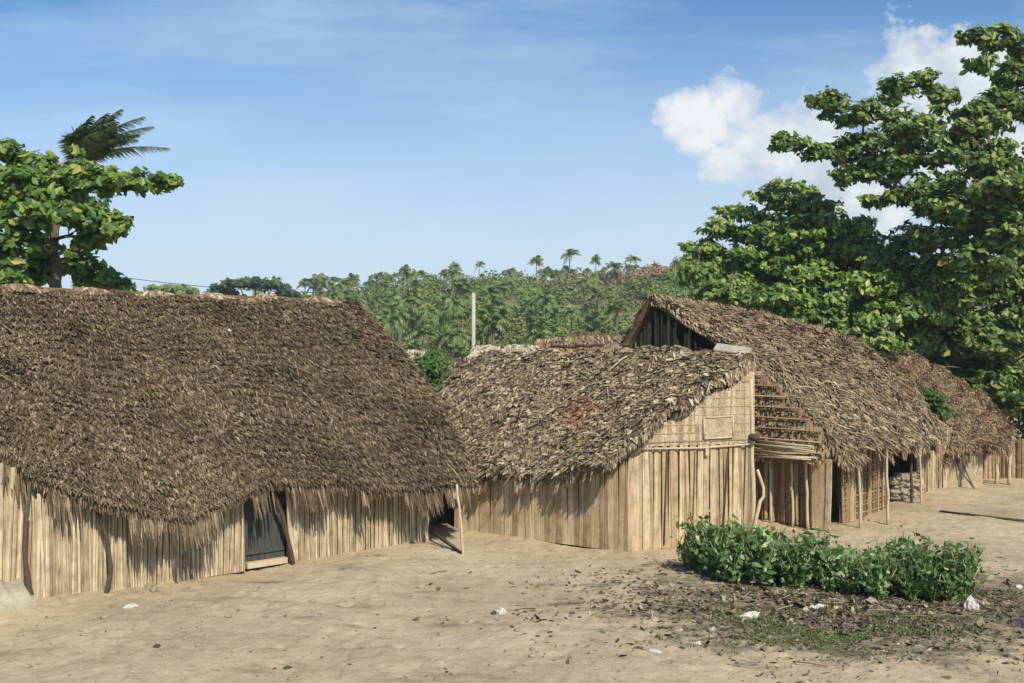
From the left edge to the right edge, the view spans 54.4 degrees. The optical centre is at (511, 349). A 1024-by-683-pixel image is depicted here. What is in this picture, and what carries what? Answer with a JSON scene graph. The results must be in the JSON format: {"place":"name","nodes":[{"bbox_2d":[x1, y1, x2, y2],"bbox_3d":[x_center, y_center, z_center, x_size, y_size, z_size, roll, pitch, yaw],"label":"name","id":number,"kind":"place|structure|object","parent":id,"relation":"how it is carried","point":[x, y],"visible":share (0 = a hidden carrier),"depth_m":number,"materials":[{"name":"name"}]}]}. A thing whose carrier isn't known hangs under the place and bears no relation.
{"place":"outdoors","nodes":[
{"label":"outdoors","id":0,"kind":"place"},
{"bbox_2d":[122,277,321,292],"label":"power cable","id":1,"kind":"object","parent":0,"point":[226,288],"visible":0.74,"depth_m":82.18,"materials":[{"name":"metal"}]},
{"bbox_2d":[0,418,1023,682],"bbox_3d":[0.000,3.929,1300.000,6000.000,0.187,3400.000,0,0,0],"label":"ground","id":2,"kind":"structure","parent":0,"point":[396,646],"depth_m":14.29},
{"bbox_2d":[0,138,184,290],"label":"almond tree","id":3,"kind":"object","parent":2,"relation":"on","point":[40,192],"visible":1,"depth_m":25.30,"materials":[{"name":"green plant"}]},
{"bbox_2d":[58,109,170,288],"bbox_3d":[-13.971,-2.049,34.117,3.297,12.299,3.047,0,0,30],"label":"coconut palm","id":4,"kind":"object","parent":2,"relation":"on","point":[99,138],"visible":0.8,"depth_m":33.80,"materials":[{"name":"green plant"}]},
{"bbox_2d":[144,583,159,592],"bbox_3d":[-5.941,3.907,16.447,0.230,0.103,0.494,0,0,-33],"label":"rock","id":5,"kind":"object","parent":2,"relation":"on","point":[151,587],"visible":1,"depth_m":16.36,"materials":[{"name":"stone"}]},
{"bbox_2d":[0,283,479,611],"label":"thatched hut","id":6,"kind":"object","parent":2,"relation":"on","point":[329,424],"visible":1,"depth_m":18.10,"materials":[{"name":"plant"}]},
{"bbox_2d":[244,491,284,561],"bbox_3d":[-4.514,3.180,18.168,0.789,1.320,0.071,0,0,-41],"label":"door","id":7,"kind":"structure","parent":6,"relation":"in","point":[264,538],"depth_m":18.15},
{"bbox_2d":[405,348,428,381],"bbox_3d":[-3.334,1.942,30.758,1.669,4.016,4.519,0,0,0],"label":"thatched hut","id":8,"kind":"object","parent":2,"relation":"on","point":[421,351],"visible":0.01,"depth_m":30.44,"materials":[{"name":"beige plant"}]},
{"bbox_2d":[413,349,446,394],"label":"leafy shrub","id":9,"kind":"object","parent":2,"relation":"on","point":[428,365],"visible":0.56,"depth_m":25.16,"materials":[{"name":"green plant"}]},
{"bbox_2d":[430,530,460,553],"bbox_3d":[-1.315,3.804,19.741,0.076,0.190,1.763,0,0,-24],"label":"fallen stick","id":10,"kind":"object","parent":2,"relation":"on","point":[444,540],"visible":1,"depth_m":19.70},
{"bbox_2d":[441,323,477,367],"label":"coconut palm","id":11,"kind":"object","parent":2,"relation":"on","point":[458,336],"visible":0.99,"depth_m":89.75,"materials":[{"name":"green plant"}]},
{"bbox_2d":[471,293,475,348],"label":"utility pole","id":12,"kind":"object","parent":2,"relation":"on","point":[473,341],"visible":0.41,"depth_m":41.94,"materials":[{"name":"wood"}]},
{"bbox_2d":[468,344,540,356],"bbox_3d":[-0.242,1.881,29.149,2.202,4.137,5.044,0,0,0],"label":"thatched hut","id":13,"kind":"object","parent":2,"relation":"on","point":[475,350],"visible":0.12,"depth_m":29.03,"materials":[{"name":"beige plant"}]},
{"bbox_2d":[16,512,1009,682],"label":"pebbles","id":14,"kind":"object","parent":2,"relation":"on","point":[531,655],"visible":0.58,"depth_m":13.98,"materials":[{"name":"stone"}]},
{"bbox_2d":[6,517,1023,682],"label":"leaf litter","id":15,"kind":"object","parent":2,"relation":"on","point":[863,601],"visible":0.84,"depth_m":14.87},
{"bbox_2d":[535,334,621,351],"bbox_3d":[2.304,1.676,35.507,3.182,4.547,5.774,0,0,0],"label":"thatched hut","id":16,"kind":"object","parent":2,"relation":"on","point":[608,339],"visible":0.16,"depth_m":35.13,"materials":[{"name":"beige plant"}]},
{"bbox_2d":[572,330,612,336],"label":"thatched hut","id":17,"kind":"object","parent":2,"relation":"on","point":[579,333],"visible":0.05,"depth_m":41.59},
{"bbox_2d":[429,343,764,551],"bbox_3d":[1.616,1.921,22.201,7.939,4.165,5.572,0,0,35],"label":"thatched hut","id":18,"kind":"object","parent":2,"relation":"on","point":[619,447],"visible":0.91,"depth_m":20.34,"materials":[{"name":"beige wood"}]},
{"bbox_2d":[670,528,700,570],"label":"leafy weed","id":19,"kind":"object","parent":2,"relation":"on","point":[687,558],"visible":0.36,"depth_m":17.62,"materials":[{"name":"green plant"}]},
{"bbox_2d":[674,512,733,571],"bbox_3d":[3.346,3.399,17.580,0.916,1.132,0.842,0,0,-10],"label":"leafy weed","id":20,"kind":"object","parent":2,"relation":"on","point":[689,537],"visible":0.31,"depth_m":17.46,"materials":[{"name":"green plant"}]},
{"bbox_2d":[685,508,741,574],"bbox_3d":[3.533,3.334,17.120,0.914,1.270,0.885,0,0,-42],"label":"leafy weed","id":21,"kind":"object","parent":2,"relation":"on","point":[707,525],"visible":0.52,"depth_m":17.01,"materials":[{"name":"green plant"}]},
{"bbox_2d":[692,527,737,579],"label":"leafy weed","id":22,"kind":"object","parent":2,"relation":"on","point":[711,569],"visible":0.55,"depth_m":16.95,"materials":[{"name":"green plant"}]},
{"bbox_2d":[701,534,747,582],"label":"leafy weed","id":23,"kind":"object","parent":2,"relation":"on","point":[729,569],"visible":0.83,"depth_m":16.57,"materials":[{"name":"green plant"}]},
{"bbox_2d":[724,521,768,579],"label":"leafy weed","id":24,"kind":"object","parent":2,"relation":"on","point":[758,528],"visible":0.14,"depth_m":16.95,"materials":[{"name":"green plant"}]},
{"bbox_2d":[734,529,783,585],"bbox_3d":[4.119,3.475,16.544,0.796,1.071,0.867,0,0,-11],"label":"leafy weed","id":25,"kind":"object","parent":2,"relation":"on","point":[766,577],"visible":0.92,"depth_m":16.41,"materials":[{"name":"green plant"}]},
{"bbox_2d":[732,518,786,583],"bbox_3d":[4.100,3.425,16.677,0.853,1.186,0.826,0,0,-38],"label":"leafy weed","id":26,"kind":"object","parent":2,"relation":"on","point":[744,544],"visible":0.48,"depth_m":16.61,"materials":[{"name":"green plant"}]},
{"bbox_2d":[620,294,958,529],"bbox_3d":[7.677,1.296,27.672,8.314,5.415,10.590,0,0,40],"label":"thatched hut","id":27,"kind":"object","parent":2,"relation":"on","point":[831,407],"visible":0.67,"depth_m":23.86,"materials":[{"name":"plant"}]},
{"bbox_2d":[772,543,811,587],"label":"leafy weed","id":28,"kind":"object","parent":2,"relation":"on","point":[783,579],"visible":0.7,"depth_m":16.42,"materials":[{"name":"green plant"}]},
{"bbox_2d":[781,547,817,587],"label":"leafy weed","id":29,"kind":"object","parent":2,"relation":"on","point":[807,560],"visible":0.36,"depth_m":16.39,"materials":[{"name":"green plant"}]},
{"bbox_2d":[775,529,824,587],"bbox_3d":[4.687,3.490,16.422,0.746,1.037,0.723,0,0,-41],"label":"leafy weed","id":30,"kind":"object","parent":2,"relation":"on","point":[798,578],"visible":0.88,"depth_m":16.38,"materials":[{"name":"green plant"}]},
{"bbox_2d":[782,528,823,585],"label":"leafy weed","id":31,"kind":"object","parent":2,"relation":"on","point":[814,542],"visible":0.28,"depth_m":16.59,"materials":[{"name":"green plant"}]},
{"bbox_2d":[603,587,1023,682],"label":"creeping weeds","id":32,"kind":"object","parent":2,"relation":"on","point":[851,637],"visible":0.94,"depth_m":13.97,"materials":[{"name":"green plant"}]},
{"bbox_2d":[674,176,954,355],"bbox_3d":[10.701,-1.237,35.226,9.948,10.548,7.407,0,0,8],"label":"almond tree","id":33,"kind":"object","parent":2,"relation":"on","point":[802,259],"visible":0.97,"depth_m":34.24,"materials":[{"name":"green plant"}]},
{"bbox_2d":[791,530,837,586],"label":"leafy weed","id":34,"kind":"object","parent":2,"relation":"on","point":[834,551],"visible":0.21,"depth_m":16.66,"materials":[{"name":"green plant"}]},
{"bbox_2d":[797,526,838,556],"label":"leafy weed","id":35,"kind":"object","parent":2,"relation":"on","point":[810,533],"visible":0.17,"depth_m":17.20,"materials":[{"name":"green plant"}]},
{"bbox_2d":[810,565,848,592],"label":"leafy weed","id":36,"kind":"object","parent":2,"relation":"on","point":[828,584],"visible":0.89,"depth_m":16.07,"materials":[{"name":"green plant"}]},
{"bbox_2d":[819,544,856,591],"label":"leafy weed","id":37,"kind":"object","parent":2,"relation":"on","point":[848,556],"visible":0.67,"depth_m":16.01,"materials":[{"name":"green plant"}]},
{"bbox_2d":[829,546,867,593],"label":"leafy weed","id":38,"kind":"object","parent":2,"relation":"on","point":[844,563],"visible":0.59,"depth_m":15.99,"materials":[{"name":"green plant"}]},
{"bbox_2d":[828,562,873,593],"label":"leafy weed","id":39,"kind":"object","parent":2,"relation":"on","point":[853,587],"visible":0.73,"depth_m":15.95,"materials":[{"name":"green plant"}]},
{"bbox_2d":[848,548,895,593],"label":"leafy weed","id":40,"kind":"object","parent":2,"relation":"on","point":[863,559],"visible":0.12,"depth_m":16.09,"materials":[{"name":"green plant"}]},
{"bbox_2d":[855,553,895,600],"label":"leafy weed","id":41,"kind":"object","parent":2,"relation":"on","point":[878,590],"visible":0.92,"depth_m":15.50,"materials":[{"name":"green plant"}]},
{"bbox_2d":[860,546,903,598],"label":"leafy weed","id":42,"kind":"object","parent":2,"relation":"on","point":[881,560],"visible":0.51,"depth_m":15.69,"materials":[{"name":"green plant"}]},
{"bbox_2d":[766,22,1023,418],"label":"almond tree","id":43,"kind":"object","parent":2,"relation":"on","point":[981,349],"visible":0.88,"depth_m":32.60,"materials":[{"name":"green plant"}]},
{"bbox_2d":[886,544,909,594],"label":"leafy weed","id":44,"kind":"object","parent":2,"relation":"on","point":[898,569],"visible":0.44,"depth_m":15.97,"materials":[{"name":"green plant"}]},
{"bbox_2d":[894,558,932,600],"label":"leafy weed","id":45,"kind":"object","parent":2,"relation":"on","point":[912,587],"visible":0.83,"depth_m":15.58,"materials":[{"name":"green plant"}]},
{"bbox_2d":[895,524,933,552],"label":"leafy weed","id":46,"kind":"object","parent":2,"relation":"on","point":[915,540],"visible":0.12,"depth_m":16.38,"materials":[{"name":"green plant"}]},
{"bbox_2d":[889,533,939,580],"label":"leafy weed","id":47,"kind":"object","parent":2,"relation":"on","point":[908,547],"visible":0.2,"depth_m":16.11,"materials":[{"name":"green plant"}]},
{"bbox_2d":[895,540,959,588],"bbox_3d":[6.574,3.516,15.882,0.795,0.982,0.730,0,0,-16],"label":"leafy weed","id":48,"kind":"object","parent":2,"relation":"on","point":[919,553],"visible":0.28,"depth_m":15.76,"materials":[{"name":"green plant"}]},
{"bbox_2d":[839,333,1023,486],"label":"thatched hut","id":49,"kind":"object","parent":2,"relation":"on","point":[982,444],"visible":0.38,"depth_m":29.47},
{"bbox_2d":[916,384,974,488],"bbox_3d":[12.027,2.425,28.920,2.491,2.973,1.312,0,0,20],"label":"climbing vine","id":50,"kind":"object","parent":49,"relation":"attached to","point":[931,398],"visible":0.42,"depth_m":28.50,"materials":[{"name":"green plant"}]},
{"bbox_2d":[906,557,957,598],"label":"leafy weed","id":51,"kind":"object","parent":2,"relation":"on","point":[929,568],"visible":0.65,"depth_m":15.49,"materials":[{"name":"green plant"}]},
{"bbox_2d":[910,554,959,601],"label":"leafy weed","id":52,"kind":"object","parent":2,"relation":"on","point":[930,587],"visible":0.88,"depth_m":15.46,"materials":[{"name":"green plant"}]},
{"bbox_2d":[917,533,962,592],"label":"leafy weed","id":53,"kind":"object","parent":2,"relation":"on","point":[939,551],"visible":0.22,"depth_m":15.84,"materials":[{"name":"green plant"}]},
{"bbox_2d":[939,557,975,603],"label":"leafy weed","id":54,"kind":"object","parent":2,"relation":"on","point":[951,593],"visible":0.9,"depth_m":15.36,"materials":[{"name":"green plant"}]},
{"bbox_2d":[936,537,986,582],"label":"leafy weed","id":55,"kind":"object","parent":2,"relation":"on","point":[978,559],"visible":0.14,"depth_m":15.91,"materials":[{"name":"green plant"}]},
{"bbox_2d":[937,537,994,600],"bbox_3d":[7.069,3.428,15.579,0.758,1.088,0.783,0,0,8],"label":"leafy weed","id":56,"kind":"object","parent":2,"relation":"on","point":[967,557],"visible":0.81,"depth_m":15.40,"materials":[{"name":"green plant"}]},
{"bbox_2d":[963,595,979,609],"bbox_3d":[6.912,3.798,14.999,0.234,0.208,0.304,0,0,6],"label":"plastic bag","id":57,"kind":"object","parent":2,"relation":"on","point":[970,603],"visible":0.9,"depth_m":14.92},
{"bbox_2d":[940,510,1023,521],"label":"fallen pole","id":58,"kind":"object","parent":2,"relation":"on","point":[996,517],"visible":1,"depth_m":23.28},
{"bbox_2d":[1010,389,1023,447],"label":"shrub thicket","id":59,"kind":"object","parent":2,"relation":"on","point":[1019,426],"visible":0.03,"depth_m":36.41,"materials":[{"name":"green plant"}]},
{"bbox_2d":[0,0,1023,295],"label":"sky","id":60,"kind":"structure","parent":0,"point":[305,138],"materials":[{"name":"blue"}]},
{"bbox_2d":[377,271,1022,379],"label":"hill","id":61,"kind":"structure","parent":0,"point":[577,304],"depth_m":160.84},
{"bbox_2d":[143,283,199,294],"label":"umbrella tree","id":62,"kind":"object","parent":61,"relation":"on","point":[177,288],"visible":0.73,"depth_m":108.55,"materials":[{"name":"green plant"}]},
{"bbox_2d":[205,276,300,297],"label":"umbrella tree","id":63,"kind":"object","parent":61,"relation":"on","point":[257,282],"visible":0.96,"depth_m":118.28,"materials":[{"name":"green plant"}]},
{"bbox_2d":[305,278,322,294],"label":"coconut palm","id":64,"kind":"object","parent":61,"relation":"on","point":[314,284],"visible":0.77,"depth_m":226.34,"materials":[{"name":"green plant"}]},
{"bbox_2d":[323,286,342,300],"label":"coconut palm","id":65,"kind":"object","parent":61,"relation":"on","point":[332,290],"visible":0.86,"depth_m":137.28,"materials":[{"name":"green plant"}]},
{"bbox_2d":[339,291,371,307],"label":"coconut palm","id":66,"kind":"object","parent":61,"relation":"on","point":[346,295],"visible":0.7,"depth_m":132.05,"materials":[{"name":"green plant"}]},
{"bbox_2d":[364,293,382,308],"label":"coconut palm","id":67,"kind":"object","parent":61,"relation":"on","point":[372,299],"visible":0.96,"depth_m":137.99,"materials":[{"name":"green plant"}]},
{"bbox_2d":[367,271,385,293],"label":"coconut palm","id":68,"kind":"object","parent":61,"relation":"on","point":[378,276],"visible":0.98,"depth_m":192.12,"materials":[{"name":"green plant"}]},
{"bbox_2d":[375,315,407,337],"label":"coconut palm","id":69,"kind":"object","parent":61,"relation":"on","point":[385,325],"visible":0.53,"depth_m":100.24,"materials":[{"name":"green plant"}]},
{"bbox_2d":[378,305,406,339],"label":"coconut palm","id":70,"kind":"object","parent":61,"relation":"on","point":[391,311],"visible":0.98,"depth_m":95.52,"materials":[{"name":"green plant"}]},
{"bbox_2d":[382,305,410,345],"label":"coconut palm","id":71,"kind":"object","parent":61,"relation":"on","point":[402,309],"visible":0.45,"depth_m":101.45,"materials":[{"name":"green plant"}]},
{"bbox_2d":[395,264,411,291],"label":"coconut palm","id":72,"kind":"object","parent":61,"relation":"on","point":[405,270],"visible":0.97,"depth_m":180.73,"materials":[{"name":"green plant"}]},
{"bbox_2d":[389,295,425,344],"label":"coconut palm","id":73,"kind":"object","parent":61,"relation":"on","point":[398,302],"visible":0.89,"depth_m":113.69,"materials":[{"name":"green plant"}]},
{"bbox_2d":[402,309,424,347],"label":"coconut palm","id":74,"kind":"object","parent":61,"relation":"on","point":[413,316],"visible":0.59,"depth_m":121.31,"materials":[{"name":"green plant"}]},
{"bbox_2d":[406,284,426,331],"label":"coconut palm","id":75,"kind":"object","parent":61,"relation":"on","point":[414,288],"visible":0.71,"depth_m":129.98,"materials":[{"name":"green plant"}]},
{"bbox_2d":[408,268,428,284],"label":"coconut palm","id":76,"kind":"object","parent":61,"relation":"on","point":[416,274],"visible":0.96,"depth_m":166.49,"materials":[{"name":"green plant"}]},
{"bbox_2d":[407,325,440,348],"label":"coconut palm","id":77,"kind":"object","parent":61,"relation":"on","point":[423,331],"visible":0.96,"depth_m":92.17,"materials":[{"name":"green plant"}]},
{"bbox_2d":[415,304,442,348],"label":"coconut palm","id":78,"kind":"object","parent":61,"relation":"on","point":[425,312],"visible":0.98,"depth_m":105.45,"materials":[{"name":"green plant"}]},
{"bbox_2d":[429,310,448,340],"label":"coconut palm","id":79,"kind":"object","parent":61,"relation":"on","point":[438,318],"visible":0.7,"depth_m":111.40,"materials":[{"name":"green plant"}]},
{"bbox_2d":[432,330,450,358],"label":"coconut palm","id":80,"kind":"object","parent":61,"relation":"on","point":[440,344],"visible":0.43,"depth_m":104.46,"materials":[{"name":"green plant"}]},
{"bbox_2d":[443,298,468,327],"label":"coconut palm","id":81,"kind":"object","parent":61,"relation":"on","point":[450,306],"visible":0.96,"depth_m":108.31,"materials":[{"name":"green plant"}]},
{"bbox_2d":[445,343,467,360],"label":"coconut palm","id":82,"kind":"object","parent":61,"relation":"on","point":[460,348],"visible":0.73,"depth_m":96.22,"materials":[{"name":"green plant"}]},
{"bbox_2d":[446,266,466,295],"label":"coconut palm","id":83,"kind":"object","parent":61,"relation":"on","point":[452,272],"visible":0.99,"depth_m":165.17,"materials":[{"name":"green plant"}]},
{"bbox_2d":[455,279,479,299],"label":"coconut palm","id":84,"kind":"object","parent":61,"relation":"on","point":[466,285],"visible":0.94,"depth_m":142.82,"materials":[{"name":"green plant"}]},
{"bbox_2d":[466,305,510,344],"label":"coconut palm","id":85,"kind":"object","parent":61,"relation":"on","point":[486,311],"visible":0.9,"depth_m":95.49,"materials":[{"name":"green plant"}]},
{"bbox_2d":[480,285,503,301],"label":"coconut palm","id":86,"kind":"object","parent":61,"relation":"on","point":[490,290],"visible":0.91,"depth_m":148.39,"materials":[{"name":"green plant"}]},
{"bbox_2d":[478,313,508,345],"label":"coconut palm","id":87,"kind":"object","parent":61,"relation":"on","point":[489,322],"visible":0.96,"depth_m":95.32,"materials":[{"name":"green plant"}]},
{"bbox_2d":[483,294,508,312],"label":"coconut palm","id":88,"kind":"object","parent":61,"relation":"on","point":[496,300],"visible":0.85,"depth_m":109.86,"materials":[{"name":"green plant"}]},
{"bbox_2d":[489,281,511,297],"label":"coconut palm","id":89,"kind":"object","parent":61,"relation":"on","point":[500,285],"visible":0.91,"depth_m":153.58,"materials":[{"name":"green plant"}]},
{"bbox_2d":[495,300,519,339],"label":"coconut palm","id":90,"kind":"object","parent":61,"relation":"on","point":[511,305],"visible":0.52,"depth_m":123.11,"materials":[{"name":"green plant"}]},
{"bbox_2d":[504,275,520,299],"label":"coconut palm","id":91,"kind":"object","parent":61,"relation":"on","point":[513,280],"visible":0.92,"depth_m":158.27,"materials":[{"name":"green plant"}]},
{"bbox_2d":[512,288,528,319],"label":"coconut palm","id":92,"kind":"object","parent":61,"relation":"on","point":[520,291],"visible":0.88,"depth_m":135.39,"materials":[{"name":"green plant"}]},
{"bbox_2d":[515,295,538,323],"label":"coconut palm","id":93,"kind":"object","parent":61,"relation":"on","point":[526,298],"visible":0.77,"depth_m":134.13,"materials":[{"name":"green plant"}]},
{"bbox_2d":[527,255,543,280],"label":"coconut palm","id":94,"kind":"object","parent":61,"relation":"on","point":[538,259],"visible":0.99,"depth_m":203.98,"materials":[{"name":"green plant"}]},
{"bbox_2d":[520,325,552,344],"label":"coconut palm","id":95,"kind":"object","parent":61,"relation":"on","point":[539,332],"visible":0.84,"depth_m":94.57,"materials":[{"name":"green plant"}]},
{"bbox_2d":[520,313,552,330],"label":"coconut palm","id":96,"kind":"object","parent":61,"relation":"on","point":[533,320],"visible":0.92,"depth_m":117.10,"materials":[{"name":"green plant"}]},
{"bbox_2d":[528,291,556,324],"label":"coconut palm","id":97,"kind":"object","parent":61,"relation":"on","point":[540,299],"visible":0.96,"depth_m":130.69,"materials":[{"name":"green plant"}]},
{"bbox_2d":[543,302,561,330],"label":"coconut palm","id":98,"kind":"object","parent":61,"relation":"on","point":[550,308],"visible":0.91,"depth_m":126.32,"materials":[{"name":"green plant"}]},
{"bbox_2d":[560,248,581,280],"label":"coconut palm","id":99,"kind":"object","parent":61,"relation":"on","point":[571,252],"visible":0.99,"depth_m":192.87,"materials":[{"name":"green plant"}]},
{"bbox_2d":[558,303,584,336],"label":"coconut palm","id":100,"kind":"object","parent":61,"relation":"on","point":[572,311],"visible":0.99,"depth_m":100.36,"materials":[{"name":"green plant"}]},
{"bbox_2d":[572,275,596,312],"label":"coconut palm","id":101,"kind":"object","parent":61,"relation":"on","point":[581,281],"visible":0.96,"depth_m":142.50,"materials":[{"name":"green plant"}]},
{"bbox_2d":[581,321,606,332],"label":"coconut palm","id":102,"kind":"object","parent":61,"relation":"on","point":[594,326],"visible":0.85,"depth_m":105.94,"materials":[{"name":"green plant"}]},
{"bbox_2d":[581,311,607,323],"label":"coconut palm","id":103,"kind":"object","parent":61,"relation":"on","point":[593,317],"visible":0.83,"depth_m":119.58,"materials":[{"name":"green plant"}]},
{"bbox_2d":[586,288,607,313],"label":"coconut palm","id":104,"kind":"object","parent":61,"relation":"on","point":[595,292],"visible":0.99,"depth_m":140.99,"materials":[{"name":"green plant"}]},
{"bbox_2d":[605,261,623,283],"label":"coconut palm","id":105,"kind":"object","parent":61,"relation":"on","point":[615,266],"visible":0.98,"depth_m":190.13,"materials":[{"name":"green plant"}]},
{"bbox_2d":[598,298,631,333],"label":"coconut palm","id":106,"kind":"object","parent":61,"relation":"on","point":[612,307],"visible":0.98,"depth_m":104.75,"materials":[{"name":"green plant"}]},
{"bbox_2d":[256,255,1023,383],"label":"hillside scrub","id":107,"kind":"object","parent":61,"relation":"on","point":[663,279],"visible":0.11,"depth_m":160.34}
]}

